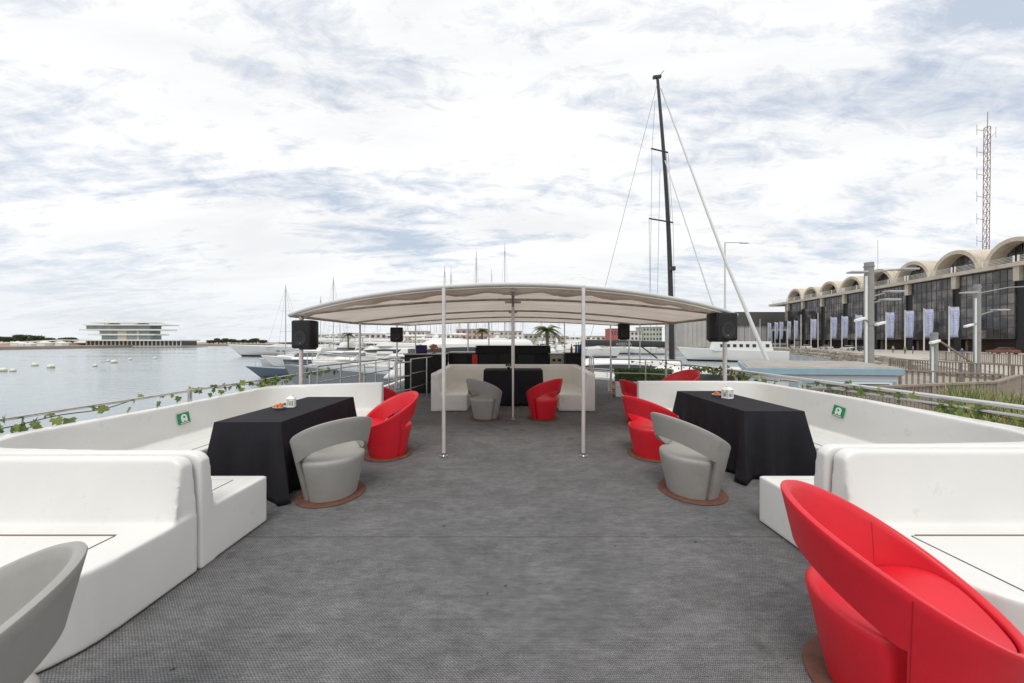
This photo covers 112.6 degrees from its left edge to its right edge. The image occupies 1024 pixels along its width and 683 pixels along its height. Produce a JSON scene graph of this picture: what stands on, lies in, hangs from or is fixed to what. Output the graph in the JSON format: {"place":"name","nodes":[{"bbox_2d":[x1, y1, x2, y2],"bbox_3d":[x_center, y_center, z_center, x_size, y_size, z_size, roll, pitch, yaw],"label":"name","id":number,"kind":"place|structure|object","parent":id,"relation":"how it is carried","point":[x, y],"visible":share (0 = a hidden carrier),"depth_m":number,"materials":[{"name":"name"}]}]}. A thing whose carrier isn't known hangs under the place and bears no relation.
{"place":"outdoors","nodes":[
{"label":"outdoors","id":0,"kind":"place"},
{"bbox_2d":[0,342,279,349],"bbox_3d":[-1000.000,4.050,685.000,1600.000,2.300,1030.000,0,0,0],"label":"shore","id":1,"kind":"structure","parent":0,"point":[78,346],"depth_m":247.50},
{"bbox_2d":[0,318,207,346],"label":"waterfront pavilion","id":2,"kind":"structure","parent":1,"relation":"on","point":[144,334],"depth_m":274.90,"materials":[{"name":"white"}]},
{"bbox_2d":[86,326,161,328],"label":"window","id":3,"kind":"structure","parent":2,"relation":"in","point":[87,327],"depth_m":275.57,"materials":[{"name":"grey glass"}]},
{"bbox_2d":[99,331,160,333],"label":"window","id":4,"kind":"structure","parent":2,"relation":"in","point":[100,332],"depth_m":275.57,"materials":[{"name":"grey glass"}]},
{"bbox_2d":[102,335,161,339],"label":"window","id":5,"kind":"structure","parent":2,"relation":"in","point":[104,337],"depth_m":275.57,"materials":[{"name":"grey glass"}]},
{"bbox_2d":[400,331,429,342],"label":"waterfront building","id":6,"kind":"structure","parent":0,"point":[413,333],"depth_m":205.00,"materials":[{"name":"concrete"}]},
{"bbox_2d":[0,346,834,434],"bbox_3d":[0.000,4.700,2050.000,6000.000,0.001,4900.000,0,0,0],"label":"water","id":7,"kind":"structure","parent":0,"point":[73,377],"depth_m":45.84,"materials":[{"name":"grey liquid"}]},
{"bbox_2d":[260,285,293,366],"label":"sailing boat","id":8,"kind":"object","parent":7,"relation":"on","point":[264,363],"visible":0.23,"depth_m":68.27,"materials":[{"name":"grey"}]},
{"bbox_2d":[261,351,293,366],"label":"motor yacht","id":9,"kind":"object","parent":7,"relation":"on","point":[271,360],"visible":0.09,"depth_m":59.94,"materials":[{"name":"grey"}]},
{"bbox_2d":[228,330,346,356],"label":"motor yacht","id":10,"kind":"object","parent":7,"relation":"on","point":[253,350],"visible":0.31,"depth_m":105.69,"materials":[{"name":"grey"}]},
{"bbox_2d":[246,361,371,378],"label":"motor yacht","id":11,"kind":"object","parent":7,"relation":"on","point":[265,372],"visible":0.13,"depth_m":43.74,"materials":[{"name":"blue"}]},
{"bbox_2d":[283,334,334,364],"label":"motor yacht","id":12,"kind":"object","parent":7,"relation":"on","point":[294,360],"visible":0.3,"depth_m":49.17,"materials":[{"name":"white plastic"}]},
{"bbox_2d":[282,351,373,361],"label":"motor yacht","id":13,"kind":"object","parent":7,"relation":"on","point":[329,356],"visible":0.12,"depth_m":49.83,"materials":[{"name":"grey plastic"}]},
{"bbox_2d":[311,350,364,363],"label":"motor yacht","id":14,"kind":"object","parent":7,"relation":"on","point":[342,358],"visible":0.18,"depth_m":48.21,"materials":[{"name":"grey plastic"}]},
{"bbox_2d":[336,332,365,350],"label":"motor yacht","id":15,"kind":"object","parent":7,"relation":"on","point":[343,346],"visible":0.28,"depth_m":61.18,"materials":[{"name":"grey"}]},
{"bbox_2d":[319,326,390,347],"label":"motor yacht","id":16,"kind":"object","parent":7,"relation":"on","point":[366,340],"visible":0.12,"depth_m":81.88,"materials":[{"name":"grey"}]},
{"bbox_2d":[328,326,431,359],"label":"motor yacht","id":17,"kind":"object","parent":7,"relation":"on","point":[373,351],"visible":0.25,"depth_m":50.10,"materials":[{"name":"white fiberglass gelcoat"},{"name":"glass"}]},
{"bbox_2d":[313,328,463,368],"bbox_3d":[-11.878,1.766,36.894,20.184,6.468,5.317,0,0,2],"label":"motor yacht","id":18,"kind":"object","parent":7,"relation":"on","point":[383,365],"visible":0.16,"depth_m":35.49,"materials":[{"name":"grey"}]},
{"bbox_2d":[285,339,532,384],"bbox_3d":[-4.019,2.447,18.272,14.580,5.105,4.514,0,0,-14],"label":"motor yacht","id":19,"kind":"object","parent":7,"relation":"on","point":[456,344],"visible":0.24,"depth_m":16.65,"materials":[{"name":"grey"}]},
{"bbox_2d":[401,344,474,361],"bbox_3d":[-3.048,0.606,18.663,5.720,0.883,3.174,0,0,-14],"label":"window","id":20,"kind":"structure","parent":19,"relation":"in","point":[450,349],"depth_m":17.14,"materials":[{"name":"glass"}]},
{"bbox_2d":[556,334,622,357],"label":"motor yacht","id":21,"kind":"object","parent":7,"relation":"on","point":[595,351],"visible":0.48,"depth_m":98.62,"materials":[{"name":"grey"}]},
{"bbox_2d":[585,358,680,377],"bbox_3d":[6.151,3.145,25.003,15.701,3.710,4.815,0,0,10],"label":"motor yacht","id":22,"kind":"object","parent":7,"relation":"on","point":[604,363],"visible":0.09,"depth_m":23.39,"materials":[{"name":"grey"}]},
{"bbox_2d":[585,364,656,371],"bbox_3d":[7.276,1.794,24.951,6.160,0.627,3.398,0,0,10],"label":"window","id":23,"kind":"structure","parent":22,"relation":"in","point":[606,366],"depth_m":23.37,"materials":[{"name":"glass"}]},
{"bbox_2d":[608,346,664,353],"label":"motor yacht","id":24,"kind":"object","parent":7,"relation":"on","point":[635,350],"visible":0.48,"depth_m":125.90,"materials":[{"name":"grey plastic"}]},
{"bbox_2d":[587,366,740,380],"bbox_3d":[9.768,3.300,21.008,13.459,3.400,4.314,0,0,12],"label":"motor yacht","id":25,"kind":"object","parent":7,"relation":"on","point":[705,376],"visible":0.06,"depth_m":19.47,"materials":[{"name":"grey"}]},
{"bbox_2d":[653,368,740,380],"bbox_3d":[10.735,2.058,20.950,5.280,0.570,3.026,0,0,12],"label":"window","id":26,"kind":"structure","parent":25,"relation":"in","point":[703,377],"depth_m":19.33,"materials":[{"name":"glass"}]},
{"bbox_2d":[585,71,768,365],"bbox_3d":[14.710,-11.404,33.200,17.306,32.808,5.400,0,0,0],"label":"racing yacht","id":27,"kind":"object","parent":7,"relation":"on","point":[672,342],"visible":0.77,"depth_m":33.93,"materials":[{"name":"white metal"}]},
{"bbox_2d":[677,342,789,361],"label":"motor yacht","id":28,"kind":"object","parent":7,"relation":"on","point":[738,351],"visible":0.77,"depth_m":78.26,"materials":[{"name":"grey plastic"}]},
{"bbox_2d":[738,360,903,401],"bbox_3d":[13.838,1.765,16.001,5.347,1.470,7.568,0,0,30],"label":"moored boat","id":29,"kind":"object","parent":7,"relation":"on","point":[863,373],"visible":0.58,"depth_m":13.89,"materials":[{"name":"grey"}]},
{"bbox_2d":[902,374,1019,408],"bbox_3d":[21.294,2.800,14.988,29.637,0.600,14.508,0,0,-21],"label":"pontoon","id":30,"kind":"object","parent":7,"relation":"on","point":[939,379],"depth_m":22.46,"materials":[{"name":"wood"}]},
{"bbox_2d":[846,262,919,363],"bbox_3d":[20.795,-0.007,19.368,3.756,9.013,0.735,0,0,0],"label":"utility post","id":31,"kind":"object","parent":30,"relation":"on","point":[869,302],"visible":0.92,"depth_m":19.32,"materials":[{"name":"grey metal"}]},
{"bbox_2d":[802,374,1023,411],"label":"wooden fence","id":32,"kind":"object","parent":30,"relation":"on","point":[1015,383],"visible":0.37,"depth_m":11.71,"materials":[{"name":"brown wood"}]},
{"bbox_2d":[929,332,940,381],"bbox_3d":[25.716,1.973,20.807,0.909,5.054,0.450,0,0,-38],"label":"utility post","id":33,"kind":"object","parent":30,"relation":"on","point":[933,343],"visible":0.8,"depth_m":20.86,"materials":[{"name":"grey metal"}]},
{"bbox_2d":[898,370,1003,390],"bbox_3d":[20.820,1.988,16.437,0.166,1.085,3.227,0,0,-33],"label":"wooden fence","id":34,"kind":"object","parent":30,"relation":"on","point":[959,376],"visible":0.41,"depth_m":16.49,"materials":[{"name":"brown wood"}]},
{"bbox_2d":[889,358,1023,379],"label":"wooden fence","id":35,"kind":"object","parent":30,"relation":"on","point":[960,366],"visible":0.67,"depth_m":24.20,"materials":[{"name":"brown wood"}]},
{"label":"pier","id":36,"kind":"structure","parent":7,"relation":"in","visible":0},
{"bbox_2d":[532,325,563,345],"bbox_3d":[3.838,0.440,37.961,3.722,4.532,3.713,0,0,0],"label":"palm tree","id":37,"kind":"object","parent":36,"relation":"on","point":[548,330],"visible":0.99,"depth_m":37.82,"materials":[{"name":"green plant"}]},
{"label":"hull","id":38,"kind":"structure","parent":7,"relation":"in","visible":0},
{"bbox_2d":[36,379,817,682],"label":"deck","id":39,"kind":"structure","parent":38,"relation":"on","point":[522,548],"depth_m":2.11,"materials":[{"name":"carpet"}]},
{"bbox_2d":[0,541,87,682],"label":"tub chair","id":40,"kind":"object","parent":39,"relation":"on","point":[38,590],"visible":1,"depth_m":1.04,"materials":[{"name":"leather"}]},
{"bbox_2d":[0,456,196,673],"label":"corner bench","id":41,"kind":"object","parent":39,"relation":"on","point":[130,522],"visible":0.85,"depth_m":2.08,"materials":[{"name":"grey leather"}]},
{"bbox_2d":[0,382,387,568],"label":"booth bench","id":42,"kind":"object","parent":39,"relation":"on","point":[230,510],"visible":0.44,"depth_m":3.13,"materials":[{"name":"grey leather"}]},
{"bbox_2d":[177,411,190,424],"bbox_3d":[-3.920,0.914,4.070,0.010,0.139,0.155,-9,0,0],"label":"life jacket sign","id":43,"kind":"object","parent":42,"relation":"attached to","point":[184,418],"visible":1,"depth_m":4.06,"materials":[{"name":"green plastic"}]},
{"bbox_2d":[290,416,372,507],"bbox_3d":[-1.761,1.096,3.344,0.710,0.800,0.714,0,0,42],"label":"tub chair","id":44,"kind":"object","parent":39,"relation":"on","point":[328,457],"visible":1,"depth_m":3.14,"materials":[{"name":"leather"}]},
{"bbox_2d":[317,357,400,388],"bbox_3d":[-3.740,0.981,8.752,0.066,0.997,3.761,0,0,7],"label":"deck railing","id":45,"kind":"object","parent":39,"relation":"on","point":[341,377],"visible":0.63,"depth_m":8.35,"materials":[{"name":"silver metal"}]},
{"bbox_2d":[364,391,418,461],"bbox_3d":[-1.630,1.096,4.566,0.710,0.800,0.714,0,0,-41],"label":"tub chair","id":46,"kind":"object","parent":39,"relation":"on","point":[388,439],"visible":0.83,"depth_m":4.36,"materials":[{"name":"leather"}]},
{"bbox_2d":[403,353,448,392],"bbox_3d":[-2.575,0.923,10.200,1.210,1.150,0.660,0,0,0],"label":"bar counter","id":47,"kind":"object","parent":39,"relation":"on","point":[419,365],"visible":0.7,"depth_m":9.90,"materials":[{"name":"grey"}]},
{"bbox_2d":[406,357,423,389],"bbox_3d":[-2.830,0.928,9.892,0.520,0.980,0.012,0,0,0],"label":"door","id":48,"kind":"structure","parent":47,"relation":"in","point":[417,365],"depth_m":9.89,"materials":[{"name":"black"}]},
{"bbox_2d":[447,351,477,363],"bbox_3d":[-1.550,0.913,10.900,0.960,1.170,0.660,0,0,0],"label":"bar counter","id":49,"kind":"object","parent":39,"relation":"on","point":[460,357],"visible":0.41,"depth_m":10.59,"materials":[{"name":"grey"}]},
{"bbox_2d":[450,355,466,363],"bbox_3d":[-1.680,0.918,10.592,0.520,1.000,0.012,0,0,0],"label":"door","id":50,"kind":"structure","parent":49,"relation":"in","point":[454,359],"depth_m":10.59,"materials":[{"name":"black"}]},
{"bbox_2d":[466,378,501,420],"bbox_3d":[-0.565,1.096,6.669,0.714,0.800,0.710,0,0,38],"label":"tub chair","id":51,"kind":"object","parent":39,"relation":"on","point":[485,400],"visible":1,"depth_m":6.46,"materials":[{"name":"leather"}]},
{"bbox_2d":[384,376,614,387],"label":"kerb","id":52,"kind":"structure","parent":39,"relation":"on","point":[402,380],"depth_m":12.76,"materials":[{"name":"white paint"}]},
{"bbox_2d":[0,359,398,421],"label":"deck railing","id":53,"kind":"object","parent":52,"relation":"on","point":[189,395],"visible":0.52,"depth_m":3.88,"materials":[{"name":"silver metal"}]},
{"bbox_2d":[0,367,338,432],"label":"ivy garland","id":54,"kind":"object","parent":53,"relation":"attached to","point":[59,420],"visible":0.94,"depth_m":3.52,"materials":[{"name":"green plant"}]},
{"bbox_2d":[692,364,1023,417],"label":"deck railing","id":55,"kind":"object","parent":52,"relation":"on","point":[966,400],"visible":0.6,"depth_m":3.63,"materials":[{"name":"white metal"}]},
{"bbox_2d":[692,365,1023,423],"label":"ivy garland","id":56,"kind":"object","parent":55,"relation":"attached to","point":[957,411],"visible":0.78,"depth_m":3.64,"materials":[{"name":"green plant"}]},
{"bbox_2d":[288,282,737,457],"bbox_3d":[0.000,0.359,8.553,7.772,2.279,8.295,0,0,0],"label":"canopy","id":57,"kind":"object","parent":39,"relation":"on","point":[511,302],"visible":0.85,"depth_m":5.92,"materials":[{"name":"fabric"}]},
{"bbox_2d":[292,320,318,349],"bbox_3d":[-3.456,-0.107,5.762,0.360,0.490,0.369,0,0,10],"label":"loudspeaker","id":58,"kind":"object","parent":57,"relation":"attached to","point":[305,334],"visible":1,"depth_m":5.60,"materials":[{"name":"black plastic"}]},
{"bbox_2d":[390,327,402,341],"bbox_3d":[-3.644,-0.210,10.743,0.370,0.460,0.379,0,0,-10],"label":"loudspeaker","id":59,"kind":"object","parent":57,"relation":"attached to","point":[396,334],"visible":1,"depth_m":10.57,"materials":[{"name":"black plastic"}]},
{"bbox_2d":[618,323,629,339],"bbox_3d":[3.474,-0.305,10.741,0.350,0.520,0.360,0,0,12],"label":"loudspeaker","id":60,"kind":"object","parent":57,"relation":"attached to","point":[623,331],"visible":0.96,"depth_m":10.58,"materials":[{"name":"black plastic"}]},
{"bbox_2d":[706,312,737,341],"bbox_3d":[3.454,-0.233,5.747,0.410,0.480,0.418,0,0,-12],"label":"loudspeaker","id":61,"kind":"object","parent":57,"relation":"attached to","point":[721,327],"visible":1,"depth_m":5.56,"materials":[{"name":"black plastic"}]},
{"bbox_2d":[431,364,594,410],"bbox_3d":[0.000,1.065,8.410,3.578,0.870,2.220,0,0,0],"label":"booth bench","id":62,"kind":"object","parent":39,"relation":"on","point":[458,396],"visible":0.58,"depth_m":7.88,"materials":[{"name":"white leather"}]},
{"bbox_2d":[475,345,550,363],"bbox_3d":[0.000,0.813,10.940,2.320,1.370,0.840,0,0,0],"label":"bar counter","id":63,"kind":"object","parent":39,"relation":"on","point":[501,354],"visible":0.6,"depth_m":10.59,"materials":[{"name":"black"}]},
{"bbox_2d":[479,353,495,363],"bbox_3d":[-0.780,0.818,10.592,0.520,1.200,0.012,0,0,0],"label":"door","id":64,"kind":"structure","parent":63,"relation":"in","point":[484,358],"depth_m":10.59,"materials":[{"name":"black"}]},
{"bbox_2d":[499,353,515,363],"bbox_3d":[-0.180,0.818,10.592,0.520,1.200,0.012,0,0,0],"label":"door","id":65,"kind":"structure","parent":63,"relation":"in","point":[504,358],"depth_m":10.59,"materials":[{"name":"black"}]},
{"bbox_2d":[518,353,534,363],"bbox_3d":[0.420,0.818,10.592,0.520,1.200,0.012,0,0,0],"label":"door","id":66,"kind":"structure","parent":63,"relation":"in","point":[523,358],"depth_m":10.59,"materials":[{"name":"black"}]},
{"bbox_2d":[526,378,562,420],"bbox_3d":[0.616,1.096,6.671,0.714,0.800,0.710,0,0,-42],"label":"tub chair","id":67,"kind":"object","parent":39,"relation":"on","point":[542,398],"visible":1,"depth_m":6.46,"materials":[{"name":"leather"}]},
{"bbox_2d":[548,352,563,363],"bbox_3d":[1.350,0.928,10.845,0.480,1.140,0.570,0,0,0],"label":"serving unit","id":68,"kind":"object","parent":39,"relation":"on","point":[555,357],"visible":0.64,"depth_m":10.57,"materials":[{"name":"white paint"}]},
{"bbox_2d":[562,352,580,365],"bbox_3d":[1.870,0.923,10.700,0.560,1.150,0.660,0,0,0],"label":"bar counter","id":69,"kind":"object","parent":39,"relation":"on","point":[571,358],"visible":0.35,"depth_m":10.40,"materials":[{"name":"black"}]},
{"bbox_2d":[619,379,636,422],"bbox_3d":[2.343,1.096,6.338,0.710,0.800,0.714,0,0,-18],"label":"tub chair","id":70,"kind":"object","parent":39,"relation":"on","point":[628,388],"visible":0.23,"depth_m":6.18,"materials":[{"name":"leather"}]},
{"bbox_2d":[614,367,673,396],"bbox_3d":[3.549,1.101,9.300,1.544,0.794,0.504,0,0,10],"label":"hedge planter","id":71,"kind":"object","parent":39,"relation":"on","point":[634,378],"visible":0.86,"depth_m":9.18,"materials":[{"name":"white paint"}]},
{"bbox_2d":[610,358,681,399],"bbox_3d":[3.261,0.964,8.426,1.642,1.067,0.203,0,0,26],"label":"deck railing","id":72,"kind":"object","parent":39,"relation":"on","point":[611,372],"visible":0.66,"depth_m":8.57,"materials":[{"name":"silver metal"}]},
{"bbox_2d":[622,395,679,462],"bbox_3d":[1.805,1.096,4.502,0.710,0.800,0.714,0,0,-27],"label":"tub chair","id":73,"kind":"object","parent":39,"relation":"on","point":[646,443],"visible":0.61,"depth_m":4.31,"materials":[{"name":"leather"}]},
{"bbox_2d":[650,412,730,505],"bbox_3d":[1.753,1.096,3.407,0.710,0.800,0.714,0,0,-20],"label":"tub chair","id":74,"kind":"object","parent":39,"relation":"on","point":[694,459],"visible":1,"depth_m":3.19,"materials":[{"name":"grey leather"}]},
{"bbox_2d":[637,381,1023,547],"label":"booth bench","id":75,"kind":"object","parent":39,"relation":"on","point":[864,423],"visible":0.34,"depth_m":3.50,"materials":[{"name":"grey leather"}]},
{"bbox_2d":[780,480,1023,682],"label":"tub chair","id":76,"kind":"object","parent":39,"relation":"on","point":[889,604],"visible":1,"depth_m":1.35,"materials":[{"name":"leather"}]},
{"bbox_2d":[831,448,1023,634],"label":"corner bench","id":77,"kind":"object","parent":39,"relation":"on","point":[959,512],"visible":0.68,"depth_m":2.09,"materials":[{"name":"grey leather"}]},
{"bbox_3d":[-2.490,1.130,3.930,0.600,0.732,1.440,0,0,0],"label":"folding table","id":78,"kind":"object","parent":39,"relation":"on","visible":0},
{"bbox_2d":[206,397,356,505],"bbox_3d":[-2.490,1.121,3.930,0.879,0.730,1.725,0,0,0],"label":"tablecloth","id":79,"kind":"object","parent":78,"relation":"on","point":[255,443],"visible":0.54,"depth_m":3.20,"materials":[{"name":"black fabric"}]},
{"bbox_3d":[2.825,1.128,4.445,0.630,0.735,1.490,0,0,0],"label":"folding table","id":80,"kind":"object","parent":39,"relation":"on","visible":0},
{"bbox_2d":[672,391,816,484],"bbox_3d":[2.826,1.119,4.445,0.938,0.733,1.849,0,0,0],"label":"tablecloth","id":81,"kind":"object","parent":80,"relation":"on","point":[762,438],"visible":0.82,"depth_m":3.69,"materials":[{"name":"black fabric"}]},
{"bbox_3d":[0.005,1.086,8.235,1.350,0.820,0.610,0,0,0],"label":"folding table","id":82,"kind":"object","parent":39,"relation":"on","visible":0},
{"bbox_2d":[483,368,542,405],"bbox_3d":[0.011,1.077,8.234,1.458,0.817,0.715,0,0,0],"label":"tablecloth","id":83,"kind":"object","parent":82,"relation":"on","point":[526,380],"visible":0.59,"depth_m":7.92,"materials":[{"name":"black fabric"}]},
{"bbox_2d":[456,329,487,338],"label":"waterfront building","id":84,"kind":"structure","parent":0,"point":[472,333],"depth_m":210.00,"materials":[{"name":"concrete"}]},
{"bbox_2d":[490,331,521,339],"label":"waterfront building","id":85,"kind":"structure","parent":0,"point":[501,334],"depth_m":230.00,"materials":[{"name":"concrete"}]},
{"bbox_2d":[0,0,1023,341],"label":"sky","id":86,"kind":"structure","parent":0,"point":[185,164],"materials":[{"name":"white"}]},
{"bbox_2d":[523,334,555,344],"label":"waterfront building","id":87,"kind":"structure","parent":0,"point":[530,337],"depth_m":240.00,"materials":[{"name":"concrete"}]},
{"bbox_2d":[605,328,618,339],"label":"waterfront building","id":88,"kind":"structure","parent":0,"point":[614,333],"depth_m":190.00,"materials":[{"name":"concrete"}]},
{"bbox_2d":[636,327,661,340],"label":"waterfront building","id":89,"kind":"structure","parent":0,"point":[645,333],"depth_m":205.00,"materials":[{"name":"concrete"}]},
{"bbox_2d":[662,369,699,380],"bbox_3d":[3.088,0.928,6.360,0.710,0.800,0.714,0,0,-15],"label":"tub chair","id":90,"kind":"object","parent":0,"point":[689,375],"visible":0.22,"depth_m":6.57,"materials":[{"name":"red plastic"}]},
{"bbox_2d":[729,312,786,346],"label":"warehouse","id":91,"kind":"structure","parent":0,"point":[761,320],"depth_m":177.58,"materials":[{"name":"grey metal"}]},
{"bbox_2d":[554,347,1002,377],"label":"revetment","id":92,"kind":"object","parent":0,"point":[842,356],"visible":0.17,"depth_m":83.55,"materials":[{"name":"stone"}]},
{"bbox_2d":[959,284,1023,376],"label":"utility post","id":93,"kind":"object","parent":92,"relation":"on","point":[977,314],"visible":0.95,"depth_m":23.85,"materials":[{"name":"grey metal"}]},
{"bbox_2d":[553,342,1023,376],"bbox_3d":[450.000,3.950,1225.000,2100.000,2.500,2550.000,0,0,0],"label":"quay","id":94,"kind":"structure","parent":0,"point":[916,355],"depth_m":76.80,"materials":[{"name":"grey concrete"}]},
{"bbox_2d":[667,321,710,346],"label":"warehouse","id":95,"kind":"structure","parent":94,"relation":"on","point":[690,334],"depth_m":182.00,"materials":[{"name":"grey"}]},
{"bbox_2d":[724,242,748,308],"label":"street lamp","id":96,"kind":"object","parent":94,"relation":"on","point":[725,270],"visible":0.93,"depth_m":61.92,"materials":[{"name":"grey metal"}]},
{"bbox_2d":[830,317,836,349],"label":"banner pole","id":97,"kind":"object","parent":94,"relation":"on","point":[833,328],"visible":0.98,"depth_m":104.68,"materials":[{"name":"grey fabric"}]},
{"bbox_2d":[841,316,847,350],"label":"banner pole","id":98,"kind":"object","parent":94,"relation":"on","point":[844,332],"visible":1,"depth_m":100.65,"materials":[{"name":"grey fabric"}]},
{"bbox_2d":[855,316,862,350],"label":"banner pole","id":99,"kind":"object","parent":94,"relation":"on","point":[858,329],"visible":0.87,"depth_m":95.93,"materials":[{"name":"grey fabric"}]},
{"bbox_2d":[885,312,894,351],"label":"banner pole","id":100,"kind":"object","parent":94,"relation":"on","point":[889,324],"visible":0.96,"depth_m":87.04,"materials":[{"name":"grey fabric"}]},
{"bbox_2d":[904,310,913,346],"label":"banner pole","id":101,"kind":"object","parent":94,"relation":"on","point":[908,323],"visible":0.97,"depth_m":82.29,"materials":[{"name":"grey fabric"}]},
{"bbox_2d":[923,308,933,352],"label":"banner pole","id":102,"kind":"object","parent":94,"relation":"on","point":[928,316],"visible":0.93,"depth_m":78.02,"materials":[{"name":"grey fabric"}]},
{"bbox_2d":[948,306,959,351],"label":"banner pole","id":103,"kind":"object","parent":94,"relation":"on","point":[953,320],"visible":0.99,"depth_m":73.04,"materials":[{"name":"grey fabric"}]},
{"bbox_2d":[977,112,995,248],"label":"radio mast","id":104,"kind":"object","parent":94,"relation":"on","point":[987,177],"visible":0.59,"depth_m":124.76,"materials":[{"name":"grey metal"}]},
{"bbox_2d":[985,347,1021,353],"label":"parked car","id":105,"kind":"object","parent":94,"relation":"on","point":[1005,350],"visible":0.89,"depth_m":71.15,"materials":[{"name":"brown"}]},
{"bbox_2d":[769,236,1023,352],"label":"harbour building","id":106,"kind":"structure","parent":0,"point":[937,287],"depth_m":100.91,"materials":[{"name":"black glass"}]},
{"bbox_2d":[924,354,1022,375],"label":"walkway","id":107,"kind":"structure","parent":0,"point":[1006,369],"depth_m":39.63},
{"bbox_2d":[938,351,1023,364],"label":"wooden fence","id":108,"kind":"object","parent":107,"relation":"on","point":[1007,358],"visible":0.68,"depth_m":39.62,"materials":[{"name":"brown wood"}]},
{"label":"planting bed","id":109,"kind":"structure","parent":0,"visible":0},
{"bbox_2d":[922,381,1023,427],"bbox_3d":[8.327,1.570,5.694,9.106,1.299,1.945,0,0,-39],"label":"reeds","id":110,"kind":"object","parent":109,"relation":"on","point":[987,399],"visible":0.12,"depth_m":7.33,"materials":[{"name":"green plant"}]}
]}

